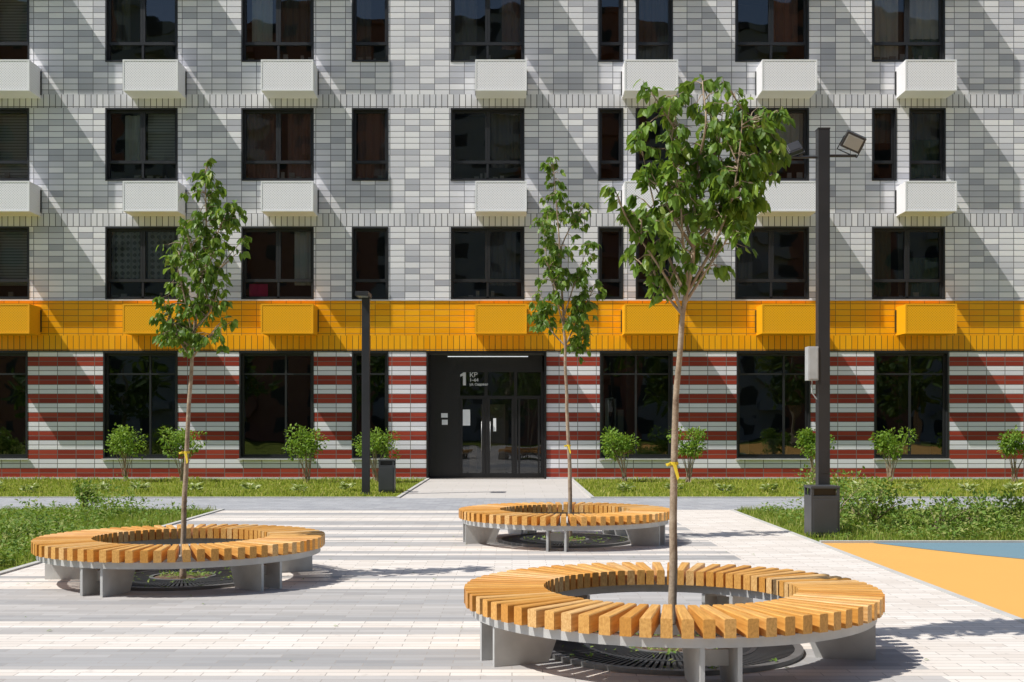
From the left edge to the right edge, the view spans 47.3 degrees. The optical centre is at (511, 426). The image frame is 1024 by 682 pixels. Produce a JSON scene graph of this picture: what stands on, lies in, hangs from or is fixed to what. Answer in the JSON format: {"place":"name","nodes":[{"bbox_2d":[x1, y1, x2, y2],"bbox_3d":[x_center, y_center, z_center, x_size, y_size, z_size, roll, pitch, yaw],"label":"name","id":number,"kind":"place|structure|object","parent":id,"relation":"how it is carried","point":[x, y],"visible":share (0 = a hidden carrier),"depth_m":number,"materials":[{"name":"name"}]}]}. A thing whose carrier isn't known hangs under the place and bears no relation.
{"place":"outdoors","nodes":[
{"label":"outdoors","id":0,"kind":"place"},
{"bbox_2d":[0,510,210,570],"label":"lawn","id":1,"kind":"structure","parent":0,"point":[10,566],"depth_m":14.52,"materials":[{"name":"green plant"}]},
{"bbox_2d":[72,478,106,507],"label":"shrub","id":2,"kind":"object","parent":1,"relation":"on","point":[80,490],"visible":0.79,"depth_m":21.55,"materials":[{"name":"green plant"}]},
{"bbox_2d":[0,503,1023,569],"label":"grass","id":3,"kind":"structure","parent":1,"relation":"on","point":[872,535],"depth_m":18.35,"materials":[{"name":"green plant"}]},
{"bbox_2d":[0,459,950,459],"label":"window sills","id":4,"kind":"structure","parent":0,"point":[599,459],"depth_m":35.43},
{"bbox_2d":[429,478,543,478],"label":"lobby floor","id":5,"kind":"structure","parent":0,"point":[486,478],"depth_m":35.54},
{"bbox_2d":[426,351,545,478],"bbox_3d":[-0.777,-0.343,36.075,3.639,3.885,1.250,0,0,0],"label":"entrance portal","id":6,"kind":"object","parent":5,"relation":"on","point":[444,451],"visible":0.84,"depth_m":35.95,"materials":[{"name":"black metal"}]},
{"bbox_2d":[460,372,465,384],"bbox_3d":[-1.508,-1.454,35.960,0.180,0.400,0.001,0,0,0],"label":"house number digit","id":7,"kind":"object","parent":6,"relation":"attached to","point":[463,374],"visible":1,"depth_m":35.96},
{"bbox_2d":[441,410,495,430],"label":"notices and intercom","id":8,"kind":"object","parent":6,"relation":"attached to","point":[466,417],"visible":1,"depth_m":35.92,"materials":[{"name":"white paper"}]},
{"bbox_2d":[481,421,490,450],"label":"door handles","id":9,"kind":"object","parent":6,"relation":"attached to","point":[481,435],"depth_m":35.87,"materials":[{"name":"metal"}]},
{"bbox_2d":[448,356,527,356],"bbox_3d":[-0.732,-2.119,35.570,2.441,0.022,0.040,0,0,0],"label":"entrance light","id":10,"kind":"object","parent":6,"relation":"attached to","point":[487,356],"visible":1,"depth_m":35.55,"materials":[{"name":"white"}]},
{"bbox_2d":[469,404,504,472],"bbox_3d":[-0.917,0.450,37.189,0.693,2.300,1.562,0,0,45],"label":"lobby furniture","id":11,"kind":"object","parent":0,"point":[497,453],"visible":0.71,"depth_m":37.40,"materials":[{"name":"black"}]},
{"bbox_2d":[401,479,589,497],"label":"entrance path","id":12,"kind":"structure","parent":0,"point":[493,488],"depth_m":29.59,"materials":[{"name":"concrete"}]},
{"bbox_2d":[0,475,1023,496],"bbox_3d":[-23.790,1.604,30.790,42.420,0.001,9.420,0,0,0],"label":"lawn","id":13,"kind":"structure","parent":0,"point":[158,495],"depth_m":29.20,"materials":[{"name":"green plant"}]},
{"bbox_2d":[104,422,147,481],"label":"shrub","id":14,"kind":"object","parent":13,"relation":"on","point":[121,439],"visible":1,"depth_m":33.51,"materials":[{"name":"green plant"}]},
{"bbox_2d":[156,426,209,481],"bbox_3d":[-9.370,0.792,33.373,1.258,1.628,1.659,0,0,0],"label":"shrub","id":15,"kind":"object","parent":13,"relation":"on","point":[181,440],"visible":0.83,"depth_m":33.22,"materials":[{"name":"green plant"}]},
{"bbox_2d":[281,423,329,481],"bbox_3d":[-5.906,0.754,33.249,1.334,1.702,1.168,0,0,-25],"label":"shrub","id":16,"kind":"object","parent":13,"relation":"on","point":[309,445],"visible":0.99,"depth_m":33.17,"materials":[{"name":"green plant"}]},
{"bbox_2d":[355,291,371,494],"bbox_3d":[-3.440,-0.750,27.185,0.320,4.700,0.670,0,0,0],"label":"street lamp","id":17,"kind":"object","parent":13,"relation":"on","point":[365,296],"visible":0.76,"depth_m":27.33,"materials":[{"name":"metal"}]},
{"bbox_2d":[351,427,400,481],"bbox_3d":[-3.920,0.802,33.280,1.364,1.606,1.331,0,0,45],"label":"shrub","id":18,"kind":"object","parent":13,"relation":"on","point":[375,444],"visible":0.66,"depth_m":33.27,"materials":[{"name":"green plant"}]},
{"bbox_2d":[378,459,395,492],"bbox_3d":[-3.020,1.200,28.299,0.390,0.800,0.392,0,0,0],"label":"litter bin","id":19,"kind":"object","parent":13,"relation":"on","point":[386,475],"visible":0.98,"depth_m":28.11,"materials":[{"name":"metal"}]},
{"bbox_2d":[0,510,1023,681],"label":"plaza pavement","id":20,"kind":"structure","parent":0,"point":[381,600],"depth_m":9.74,"materials":[{"name":"grey concrete"}]},
{"bbox_2d":[31,524,324,597],"bbox_3d":[-3.462,1.374,12.300,2.952,0.452,2.950,0,0,0],"label":"circular bench","id":21,"kind":"object","parent":20,"relation":"on","point":[105,562],"visible":0.99,"depth_m":11.43,"materials":[{"name":"brown wood"}]},
{"bbox_2d":[130,566,234,590],"bbox_3d":[-3.460,1.558,12.285,1.880,0.084,1.910,0,0,0],"label":"tree grate","id":22,"kind":"object","parent":20,"relation":"on","point":[170,580],"visible":0.69,"depth_m":11.97,"materials":[{"name":"metal"}]},
{"bbox_2d":[149,158,251,578],"bbox_3d":[-3.232,-0.600,12.149,1.004,4.404,0.815,0,0,0],"label":"maple tree","id":23,"kind":"object","parent":22,"relation":"on","point":[185,335],"visible":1,"depth_m":12.07,"materials":[{"name":"green plant"}]},
{"bbox_2d":[496,532,629,547],"bbox_3d":[0.723,1.559,16.300,1.904,0.082,1.880,0,0,0],"label":"tree grate","id":24,"kind":"object","parent":20,"relation":"on","point":[585,540],"visible":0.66,"depth_m":16.07,"materials":[{"name":"metal"}]},
{"bbox_2d":[527,156,606,537],"bbox_3d":[0.773,-1.094,16.377,1.129,5.389,0.929,0,0,0],"label":"maple tree","id":25,"kind":"object","parent":24,"relation":"on","point":[581,307],"visible":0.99,"depth_m":16.36,"materials":[{"name":"green plant"}]},
{"bbox_2d":[459,502,669,551],"bbox_3d":[0.734,1.374,16.298,2.959,0.452,2.948,0,0,0],"label":"circular bench","id":26,"kind":"object","parent":20,"relation":"on","point":[641,525],"visible":0.99,"depth_m":15.60,"materials":[{"name":"brown wood"}]},
{"bbox_2d":[464,562,884,681],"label":"circular bench","id":27,"kind":"object","parent":20,"relation":"on","point":[531,615],"visible":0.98,"depth_m":7.70,"materials":[{"name":"brown wood"}]},
{"bbox_2d":[550,630,803,675],"bbox_3d":[1.135,1.561,8.440,1.880,0.078,1.880,0,0,0],"label":"tree grate","id":28,"kind":"object","parent":20,"relation":"on","point":[644,660],"visible":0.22,"depth_m":7.95,"materials":[{"name":"metal"}]},
{"bbox_2d":[600,74,795,635],"bbox_3d":[1.321,-0.490,8.386,1.490,4.185,0.759,0,0,-13],"label":"maple tree","id":29,"kind":"object","parent":28,"relation":"on","point":[733,215],"visible":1,"depth_m":8.38,"materials":[{"name":"green plant"}]},
{"bbox_2d":[0,498,1023,509],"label":"footpath","id":30,"kind":"structure","parent":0,"point":[404,503],"depth_m":24.53,"materials":[{"name":"grey concrete"}]},
{"bbox_2d":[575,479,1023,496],"bbox_3d":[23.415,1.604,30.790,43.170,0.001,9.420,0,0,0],"label":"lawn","id":31,"kind":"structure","parent":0,"point":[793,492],"depth_m":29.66,"materials":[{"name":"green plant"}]},
{"bbox_2d":[0,480,1023,490],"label":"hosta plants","id":32,"kind":"object","parent":31,"relation":"on","point":[620,486],"visible":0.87,"depth_m":28.39,"materials":[{"name":"green plant"}]},
{"bbox_2d":[600,426,640,481],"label":"shrub","id":33,"kind":"object","parent":31,"relation":"on","point":[624,441],"visible":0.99,"depth_m":33.51,"materials":[{"name":"green plant"}]},
{"bbox_2d":[666,426,707,481],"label":"shrub","id":34,"kind":"object","parent":31,"relation":"on","point":[687,451],"visible":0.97,"depth_m":33.15,"materials":[{"name":"green plant"}]},
{"bbox_2d":[795,427,835,481],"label":"shrub","id":35,"kind":"object","parent":31,"relation":"on","point":[808,441],"visible":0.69,"depth_m":33.20,"materials":[{"name":"green plant"}]},
{"bbox_2d":[868,426,917,481],"bbox_3d":[10.839,0.794,33.254,0.991,1.621,1.365,0,0,-20],"label":"shrub","id":36,"kind":"object","parent":31,"relation":"on","point":[886,442],"visible":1,"depth_m":33.31,"materials":[{"name":"green plant"}]},
{"bbox_2d":[997,425,1023,480],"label":"shrub","id":37,"kind":"object","parent":31,"relation":"on","point":[1007,445],"visible":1,"depth_m":33.32,"materials":[{"name":"green plant"}]},
{"bbox_2d":[736,510,1020,541],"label":"lawn","id":38,"kind":"structure","parent":0,"point":[800,533],"depth_m":17.50,"materials":[{"name":"green plant"}]},
{"bbox_2d":[804,485,839,537],"bbox_3d":[4.500,1.230,16.999,0.420,0.740,0.422,0,0,0],"label":"litter bin","id":39,"kind":"object","parent":38,"relation":"on","point":[822,509],"visible":0.95,"depth_m":16.79,"materials":[{"name":"metal"}]},
{"bbox_2d":[786,127,866,484],"bbox_3d":[4.658,-1.410,17.400,1.182,6.020,0.320,0,0,0],"label":"street lamp","id":40,"kind":"object","parent":38,"relation":"on","point":[817,363],"visible":0.91,"depth_m":17.32,"materials":[{"name":"metal"}]},
{"bbox_2d":[792,462,877,523],"bbox_3d":[5.255,1.097,19.358,1.266,1.032,2.151,0,0,0],"label":"shrub","id":41,"kind":"object","parent":38,"relation":"on","point":[831,481],"visible":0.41,"depth_m":19.12,"materials":[{"name":"green plant"}]},
{"bbox_2d":[832,476,896,518],"bbox_3d":[6.021,1.244,20.252,1.162,0.737,1.551,0,0,0],"label":"shrub","id":42,"kind":"object","parent":38,"relation":"on","point":[857,511],"visible":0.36,"depth_m":20.22,"materials":[{"name":"green plant"}]},
{"bbox_2d":[840,477,911,525],"bbox_3d":[5.934,1.193,18.517,1.291,0.833,0.968,0,0,-39],"label":"shrub","id":43,"kind":"object","parent":38,"relation":"on","point":[874,507],"visible":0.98,"depth_m":18.41,"materials":[{"name":"green plant"}]},
{"bbox_2d":[899,487,979,530],"bbox_3d":[6.353,1.275,17.603,1.125,0.674,1.620,0,0,0],"label":"shrub","id":44,"kind":"object","parent":38,"relation":"on","point":[942,508],"visible":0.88,"depth_m":17.50,"materials":[{"name":"green plant"}]},
{"bbox_2d":[932,490,1001,527],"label":"shrub","id":45,"kind":"object","parent":38,"relation":"on","point":[987,503],"visible":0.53,"depth_m":18.09,"materials":[{"name":"green plant"}]},
{"bbox_2d":[976,487,1023,523],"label":"shrub","id":46,"kind":"object","parent":38,"relation":"on","point":[1019,503],"visible":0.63,"depth_m":18.75,"materials":[{"name":"green plant"}]},
{"bbox_2d":[824,543,1023,618],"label":"playground surface","id":47,"kind":"object","parent":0,"point":[990,574],"visible":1,"depth_m":13.44,"materials":[{"name":"orange rubber"}]},
{"label":"ground","id":48,"kind":"structure","parent":0,"visible":0},
{"bbox_2d":[0,474,1023,563],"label":"weeds","id":49,"kind":"object","parent":48,"relation":"on","point":[21,528],"visible":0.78,"depth_m":17.79,"materials":[{"name":"green plant"}]},
{"bbox_2d":[0,478,1023,622],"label":"kerb","id":50,"kind":"structure","parent":48,"relation":"on","point":[974,602],"depth_m":16.08,"materials":[{"name":"concrete"}]},
{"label":"side walls and roof","id":51,"kind":"object","parent":48,"relation":"on","visible":0},
{"bbox_2d":[0,0,938,472],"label":"interior walls","id":52,"kind":"structure","parent":51,"relation":"attached to","point":[470,146],"depth_m":37.70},
{"bbox_2d":[112,232,174,278],"bbox_3d":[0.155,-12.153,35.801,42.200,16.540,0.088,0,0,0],"label":"curtain","id":53,"kind":"object","parent":52,"relation":"hanging from","point":[125,255],"visible":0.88,"depth_m":35.80,"materials":[{"name":"fabric"}]},
{"bbox_2d":[0,0,1023,476],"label":"facade wall","id":54,"kind":"structure","parent":51,"relation":"attached to","point":[418,84],"depth_m":35.50,"materials":[{"name":"grey brick"}]},
{"bbox_2d":[40,71,895,331],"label":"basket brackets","id":55,"kind":"object","parent":54,"relation":"attached to","point":[318,190],"visible":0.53,"depth_m":35.45,"materials":[{"name":"grey metal"}]},
{"bbox_2d":[0,59,956,215],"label":"white air conditioner baskets","id":56,"kind":"object","parent":55,"relation":"attached to","point":[507,78],"visible":0.86,"depth_m":34.65,"materials":[{"name":"metal"}]},
{"bbox_2d":[0,0,948,457],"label":"window frames","id":57,"kind":"structure","parent":54,"relation":"in","point":[278,42],"depth_m":35.62,"materials":[{"name":"black metal"}]},
{"bbox_2d":[0,356,942,453],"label":"window glass","id":58,"kind":"object","parent":57,"relation":"in","point":[761,414],"visible":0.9,"depth_m":35.67,"materials":[{"name":"black glass"}]},
{"bbox_2d":[0,304,956,335],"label":"yellow air conditioner baskets","id":59,"kind":"object","parent":54,"relation":"attached to","point":[637,320],"visible":0.89,"depth_m":34.65,"materials":[{"name":"metal"}]},
{"bbox_2d":[0,299,1023,478],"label":"band trims","id":60,"kind":"object","parent":51,"relation":"attached to","point":[546,351],"visible":0.8,"depth_m":35.47,"materials":[{"name":"metal"}]},
{"bbox_3d":[0.155,-9.746,35.650,42.290,21.444,0.300,0,0,0],"label":"window","id":61,"kind":"object","parent":51,"relation":"attached to","visible":0},
{"bbox_2d":[0,0,174,284],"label":"curtain","id":62,"kind":"object","parent":61,"relation":"hanging from","point":[13,145],"visible":0.89,"depth_m":35.80,"materials":[{"name":"grey fabric"}]},
{"bbox_2d":[249,284,267,295],"bbox_3d":[-7.754,-4.159,35.800,0.569,0.381,0.001,0,0,0],"label":"window pane","id":63,"kind":"structure","parent":61,"relation":"attached to","point":[258,289],"depth_m":35.80,"materials":[{"name":"red"}]},
{"bbox_2d":[4,54,935,296],"bbox_3d":[0.116,-8.826,35.880,41.921,19.517,0.340,0,0,0],"label":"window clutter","id":64,"kind":"object","parent":61,"relation":"attached to","point":[798,174],"depth_m":35.71,"materials":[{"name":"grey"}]},
{"bbox_2d":[246,0,797,177],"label":"curtain","id":65,"kind":"object","parent":61,"relation":"hanging from","point":[261,137],"visible":0.84,"depth_m":35.80,"materials":[{"name":"red fabric"}]},
{"bbox_2d":[111,0,936,285],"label":"curtain","id":66,"kind":"object","parent":61,"relation":"hanging from","point":[505,128],"visible":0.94,"depth_m":35.80,"materials":[{"name":"grey fabric"}]},
{"bbox_2d":[125,0,937,285],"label":"curtain","id":67,"kind":"object","parent":61,"relation":"hanging from","point":[923,19],"visible":0.79,"depth_m":35.80,"materials":[{"name":"fabric"}]},
{"bbox_2d":[739,39,939,296],"bbox_3d":[9.962,-7.860,35.800,6.300,7.952,0.087,0,0,0],"label":"curtain","id":68,"kind":"object","parent":61,"relation":"hanging from","point":[924,268],"visible":0.66,"depth_m":35.80,"materials":[{"name":"fabric"}]}
]}

